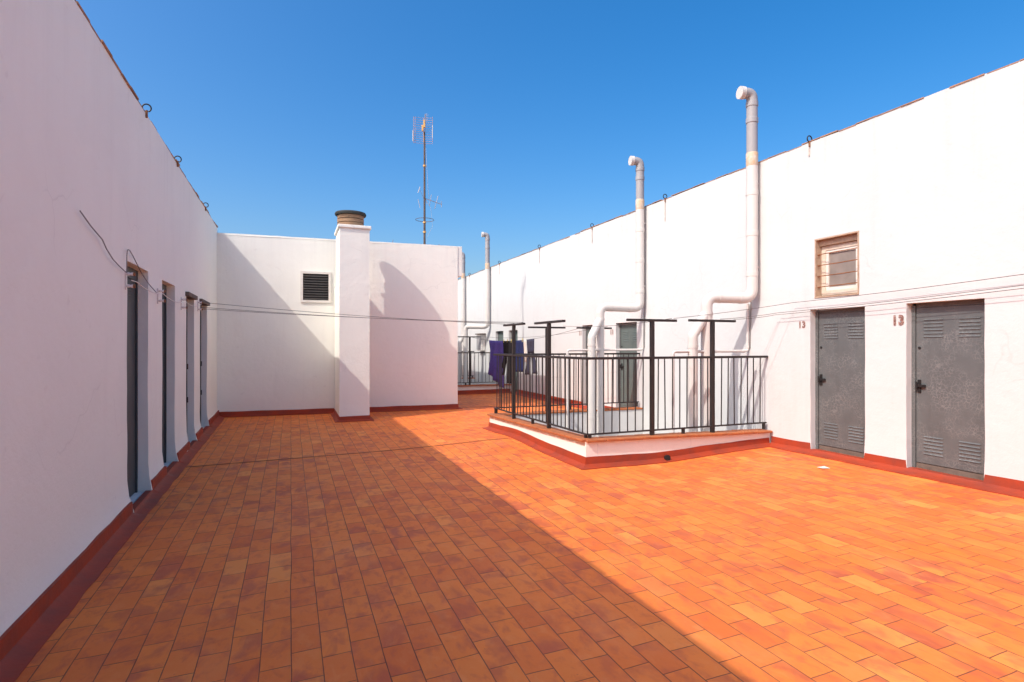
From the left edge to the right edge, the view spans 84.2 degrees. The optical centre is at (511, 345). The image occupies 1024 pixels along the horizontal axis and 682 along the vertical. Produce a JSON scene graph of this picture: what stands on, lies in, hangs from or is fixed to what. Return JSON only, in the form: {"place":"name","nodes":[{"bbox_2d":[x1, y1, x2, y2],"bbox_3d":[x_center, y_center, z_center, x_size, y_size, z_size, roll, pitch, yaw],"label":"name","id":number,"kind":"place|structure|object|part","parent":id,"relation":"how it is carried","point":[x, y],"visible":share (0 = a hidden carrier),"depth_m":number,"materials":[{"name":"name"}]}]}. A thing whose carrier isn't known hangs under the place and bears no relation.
{"place":"outdoors","nodes":[
{"label":"outdoors","id":0,"kind":"place"},
{"bbox_2d":[15,393,1023,681],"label":"pavement","id":1,"kind":"structure","parent":0,"point":[483,557],"depth_m":4.09,"materials":[{"name":"tile"}]},
{"bbox_2d":[190,438,503,466],"bbox_3d":[-2.243,1.574,8.424,4.660,0.115,0.040,0,0,-21],"label":"pavement joint","id":2,"kind":"object","parent":1,"relation":"on","point":[338,454],"visible":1,"depth_m":8.25,"materials":[{"name":"orange tile"}]},
{"bbox_2d":[330,210,373,422],"bbox_3d":[-3.489,-0.631,12.319,0.792,4.562,1.511,0,0,-21],"label":"chimney","id":3,"kind":"object","parent":1,"relation":"on","point":[352,348],"visible":0.99,"depth_m":11.72,"materials":[{"name":"paint"}]},
{"bbox_2d":[458,377,510,394],"bbox_3d":[-2.156,4.905,19.851,2.997,7.290,4.280,0,0,-21],"label":"light well","id":4,"kind":"object","parent":1,"relation":"on","point":[473,388],"visible":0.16,"depth_m":18.14,"materials":[{"name":"paint"}]},
{"bbox_2d":[458,336,496,384],"bbox_3d":[-2.080,0.497,19.866,2.802,1.565,3.922,0,0,-21],"label":"railing","id":5,"kind":"object","parent":4,"relation":"on","point":[470,375],"visible":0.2,"depth_m":18.06,"materials":[{"name":"metal"}]},
{"bbox_2d":[483,407,772,469],"bbox_3d":[1.690,4.881,9.502,3.350,7.338,3.784,0,0,-21],"label":"light well","id":6,"kind":"object","parent":1,"relation":"on","point":[577,450],"visible":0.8,"depth_m":8.04,"materials":[{"name":"paint"}]},
{"bbox_2d":[493,318,767,437],"bbox_3d":[1.762,0.450,9.531,3.193,1.640,3.465,0,0,-21],"label":"railing","id":7,"kind":"object","parent":6,"relation":"on","point":[546,355],"visible":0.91,"depth_m":8.21,"materials":[{"name":"metal"}]},
{"bbox_2d":[202,307,492,322],"bbox_3d":[-2.634,-0.512,9.680,5.354,0.283,0.007,0,0,0],"label":"clothesline","id":8,"kind":"object","parent":7,"relation":"attached to","point":[343,316],"visible":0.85,"depth_m":9.68,"materials":[{"name":"grey metal"}]},
{"bbox_2d":[203,302,494,323],"bbox_3d":[-2.714,-0.555,9.885,5.210,0.368,0.007,0,0,-4],"label":"clothesline","id":9,"kind":"object","parent":7,"relation":"attached to","point":[332,313],"visible":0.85,"depth_m":9.85,"materials":[{"name":"grey metal"}]},
{"bbox_2d":[210,309,522,322],"bbox_3d":[-2.561,-0.500,9.494,5.512,0.258,0.007,0,0,4],"label":"clothesline","id":10,"kind":"object","parent":7,"relation":"attached to","point":[363,317],"visible":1,"depth_m":9.49,"materials":[{"name":"grey metal"}]},
{"bbox_2d":[568,318,671,326],"bbox_3d":[1.615,-0.350,9.485,0.006,0.057,3.380,0,0,-21],"label":"clothesline","id":11,"kind":"object","parent":7,"relation":"attached to","point":[599,326],"visible":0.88,"depth_m":9.90,"materials":[{"name":"grey metal"}]},
{"bbox_2d":[726,285,1023,318],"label":"clothesline","id":12,"kind":"object","parent":7,"relation":"attached to","point":[885,301],"visible":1,"depth_m":6.72,"materials":[{"name":"grey metal"}]},
{"bbox_2d":[734,288,1023,319],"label":"clothesline","id":13,"kind":"object","parent":7,"relation":"attached to","point":[892,303],"visible":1,"depth_m":6.63,"materials":[{"name":"grey metal"}]},
{"bbox_2d":[76,0,1023,278],"label":"sky","id":14,"kind":"structure","parent":0,"point":[282,117],"materials":[{"name":"blue"}]},
{"bbox_2d":[673,274,1023,318],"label":"clothesline","id":15,"kind":"object","parent":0,"point":[859,295],"visible":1,"depth_m":7.00,"materials":[{"name":"grey metal"}]},
{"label":"clothesline","id":16,"kind":"object","parent":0,"visible":0},
{"bbox_2d":[488,340,503,387],"bbox_3d":[-0.469,0.508,15.866,0.138,1.313,1.195,0,0,-21],"label":"bed sheet","id":17,"kind":"object","parent":16,"relation":"hanging from","point":[496,347],"visible":0.8,"depth_m":15.76,"materials":[{"name":"purple fabric"}]},
{"bbox_2d":[502,341,511,383],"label":"trousers","id":18,"kind":"object","parent":16,"relation":"hanging from","point":[507,347],"visible":0.74,"depth_m":14.97,"materials":[{"name":"black fabric"}]},
{"bbox_2d":[516,340,523,371],"bbox_3d":[0.146,0.275,14.387,0.071,0.815,0.744,0,0,-23],"label":"shirt","id":19,"kind":"object","parent":16,"relation":"hanging from","point":[519,346],"visible":0.45,"depth_m":14.28,"materials":[{"name":"blue fabric"}]},
{"bbox_2d":[524,340,525,361],"bbox_3d":[0.320,0.138,13.975,0.034,0.555,0.171,0,0,-17],"label":"towel","id":20,"kind":"object","parent":16,"relation":"hanging from","point":[524,350],"visible":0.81,"depth_m":13.95,"materials":[{"name":"fabric"}]},
{"bbox_2d":[525,339,537,374],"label":"trousers","id":21,"kind":"object","parent":16,"relation":"hanging from","point":[530,345],"visible":0.67,"depth_m":13.66,"materials":[{"name":"fabric"}]},
{"label":"ground","id":22,"kind":"structure","parent":0,"visible":0},
{"bbox_2d":[0,0,224,681],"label":"storage building","id":23,"kind":"structure","parent":22,"relation":"on","point":[111,419],"depth_m":4.29,"materials":[{"name":"paint"}]},
{"bbox_2d":[79,210,125,272],"bbox_3d":[-3.413,-0.840,4.763,0.008,0.312,1.249,0,0,-21],"label":"cable","id":24,"kind":"object","parent":23,"relation":"attached to","point":[102,241],"visible":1,"depth_m":4.70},
{"bbox_2d":[125,272,135,289],"bbox_3d":[-3.667,-0.623,5.433,0.094,0.180,0.038,0,0,-21],"label":"line insulator","id":25,"kind":"object","parent":23,"relation":"attached to","point":[128,285],"visible":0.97,"depth_m":5.43,"materials":[{"name":"white metal"}]},
{"bbox_2d":[127,266,143,503],"bbox_3d":[-3.977,0.473,5.861,0.132,2.606,0.870,0,0,-21],"label":"door","id":26,"kind":"structure","parent":23,"relation":"in","point":[132,293],"depth_m":6.11,"materials":[{"name":"grey metal"}]},
{"bbox_2d":[126,249,156,292],"bbox_3d":[-3.880,-0.763,5.959,0.008,0.316,1.272,0,0,-21],"label":"cable","id":27,"kind":"object","parent":23,"relation":"attached to","point":[138,267],"visible":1,"depth_m":5.63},
{"bbox_2d":[142,103,151,117],"bbox_3d":[-3.981,-2.558,6.178,0.100,0.156,0.024,0,0,-21],"label":"iron ring","id":28,"kind":"object","parent":23,"relation":"attached to","point":[146,113],"visible":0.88,"depth_m":6.17,"materials":[{"name":"black metal"}]},
{"bbox_2d":[157,288,165,303],"bbox_3d":[-4.182,-0.585,6.753,0.094,0.180,0.038,0,0,-21],"label":"line insulator","id":29,"kind":"object","parent":23,"relation":"attached to","point":[158,299],"visible":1,"depth_m":6.74,"materials":[{"name":"white metal"}]},
{"bbox_2d":[131,280,201,306],"bbox_3d":[-4.467,-0.635,7.540,0.014,0.134,4.508,0,0,-21],"label":"clothesline","id":30,"kind":"object","parent":29,"relation":"attached to","point":[163,294],"visible":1,"depth_m":6.69,"materials":[{"name":"grey metal"}]},
{"bbox_2d":[162,284,171,466],"bbox_3d":[-4.552,0.464,7.338,0.132,2.567,0.800,0,0,-21],"label":"door","id":31,"kind":"structure","parent":23,"relation":"in","point":[164,304],"depth_m":7.66,"materials":[{"name":"grey metal"}]},
{"bbox_2d":[181,297,187,309],"bbox_3d":[-4.741,-0.601,8.188,0.094,0.180,0.038,0,0,-21],"label":"line insulator","id":32,"kind":"object","parent":23,"relation":"attached to","point":[185,299],"visible":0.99,"depth_m":8.18,"materials":[{"name":"white metal"}]},
{"bbox_2d":[186,301,190,442],"bbox_3d":[-5.168,0.478,8.917,0.132,2.477,0.730,0,0,-21],"label":"door","id":33,"kind":"structure","parent":23,"relation":"in","point":[186,301],"depth_m":9.22,"materials":[{"name":"grey paint"}]},
{"bbox_2d":[200,305,203,428],"bbox_3d":[-5.697,0.466,10.272,0.132,2.452,0.880,0,0,-21],"label":"door","id":34,"kind":"structure","parent":23,"relation":"in","point":[200,305],"depth_m":10.64,"materials":[{"name":"grey paint"}]},
{"bbox_2d":[217,233,462,417],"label":"rooftop block","id":35,"kind":"structure","parent":22,"relation":"on","point":[269,363],"depth_m":12.82,"materials":[{"name":"white paint"}]},
{"bbox_2d":[412,114,441,243],"bbox_3d":[-2.288,-4.209,15.277,0.502,3.819,0.716,0,0,26],"label":"antenna","id":36,"kind":"object","parent":35,"relation":"on","point":[424,196],"visible":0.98,"depth_m":15.16,"materials":[{"name":"metal"}]},
{"bbox_2d":[458,58,1023,498],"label":"storage building","id":37,"kind":"structure","parent":22,"relation":"on","point":[926,192],"depth_m":7.39,"materials":[{"name":"paint"}]},
{"bbox_2d":[461,252,464,377],"bbox_3d":[-2.036,0.351,23.258,0.358,8.398,0.187,0,0,-12],"label":"vent pipe","id":38,"kind":"object","parent":37,"relation":"attached to","point":[463,295],"visible":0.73,"depth_m":23.18,"materials":[{"name":"grey plastic"}]},
{"bbox_2d":[458,232,490,384],"bbox_3d":[-1.385,0.241,20.544,1.275,8.618,0.302,0,0,22],"label":"vent pipe","id":39,"kind":"object","parent":37,"relation":"attached to","point":[464,340],"visible":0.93,"depth_m":20.43,"materials":[{"name":"grey plastic"}]},
{"bbox_2d":[475,333,485,350],"bbox_3d":[-1.184,-0.120,21.219,0.190,0.640,0.700,0,0,-21],"label":"meter cupboard","id":40,"kind":"object","parent":37,"relation":"attached to","point":[480,344],"visible":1,"depth_m":20.96,"materials":[{"name":"white paint"}]},
{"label":"door","id":41,"kind":"part","parent":40,"relation":"part of","materials":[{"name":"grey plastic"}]},
{"bbox_2d":[498,331,502,340],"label":"door","id":42,"kind":"structure","parent":37,"relation":"in","point":[500,334],"depth_m":19.79,"materials":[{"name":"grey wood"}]},
{"bbox_2d":[511,330,517,391],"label":"door","id":43,"kind":"structure","parent":37,"relation":"in","point":[516,330],"depth_m":18.39,"materials":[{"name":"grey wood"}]},
{"bbox_2d":[583,325,592,405],"bbox_3d":[1.957,0.575,13.653,0.145,2.121,0.820,0,0,-21],"label":"door","id":44,"kind":"structure","parent":37,"relation":"in","point":[587,330],"depth_m":13.98,"materials":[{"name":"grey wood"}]},
{"bbox_2d":[566,210,644,430],"bbox_3d":[1.871,0.900,11.235,1.765,7.300,0.078,0,0,-21],"label":"conduit","id":45,"kind":"object","parent":37,"relation":"attached to","point":[567,372],"visible":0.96,"depth_m":11.17,"materials":[{"name":"white plastic"}]},
{"bbox_2d":[587,156,645,436],"bbox_3d":[2.048,0.366,11.310,1.416,8.368,0.365,0,0,-27],"label":"vent pipe","id":46,"kind":"object","parent":37,"relation":"attached to","point":[602,308],"visible":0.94,"depth_m":11.22,"materials":[{"name":"grey plastic"}]},
{"bbox_2d":[620,322,636,406],"bbox_3d":[2.549,0.499,12.221,0.081,1.970,0.816,0,0,-21],"label":"door","id":47,"kind":"structure","parent":37,"relation":"in","point":[628,333],"depth_m":12.29,"materials":[{"name":"grey metal"}]},
{"bbox_2d":[663,194,666,220],"bbox_3d":[2.940,-2.650,10.898,0.100,0.521,0.033,0,0,-21],"label":"iron ring","id":48,"kind":"object","parent":37,"relation":"attached to","point":[664,204],"visible":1,"depth_m":10.91,"materials":[{"name":"black metal"}]},
{"bbox_2d":[671,302,750,432],"bbox_3d":[3.046,0.900,8.634,1.466,7.300,0.078,0,0,-21],"label":"conduit","id":49,"kind":"object","parent":37,"relation":"attached to","point":[725,351],"visible":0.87,"depth_m":8.70,"materials":[{"name":"white plastic"}]},
{"bbox_2d":[687,86,758,431],"bbox_3d":[3.223,0.301,8.642,1.205,8.498,0.254,0,0,-9],"label":"vent pipe","id":50,"kind":"object","parent":37,"relation":"attached to","point":[749,95],"visible":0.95,"depth_m":8.61,"materials":[{"name":"grey plastic"}]},
{"bbox_2d":[807,135,811,155],"bbox_3d":[4.123,-2.770,7.864,0.100,0.281,0.033,0,0,-21],"label":"iron ring","id":51,"kind":"object","parent":37,"relation":"attached to","point":[809,145],"visible":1,"depth_m":7.86,"materials":[{"name":"black metal"}]},
{"bbox_2d":[814,231,858,297],"bbox_3d":[4.344,-1.050,7.516,0.155,0.808,0.648,0,0,-21],"label":"window","id":52,"kind":"structure","parent":37,"relation":"in","point":[836,256],"depth_m":7.58,"materials":[{"name":"beige paint"}]},
{"bbox_2d":[815,307,864,457],"bbox_3d":[4.350,0.551,7.514,0.145,2.074,0.800,0,0,-21],"label":"door","id":53,"kind":"structure","parent":37,"relation":"in","point":[839,337],"depth_m":7.55,"materials":[{"name":"grey metal"}]},
{"bbox_2d":[912,299,984,480],"bbox_3d":[4.829,0.546,6.287,0.145,2.064,0.807,0,0,-21],"label":"door","id":54,"kind":"structure","parent":37,"relation":"in","point":[948,351],"depth_m":6.30,"materials":[{"name":"grey metal"}]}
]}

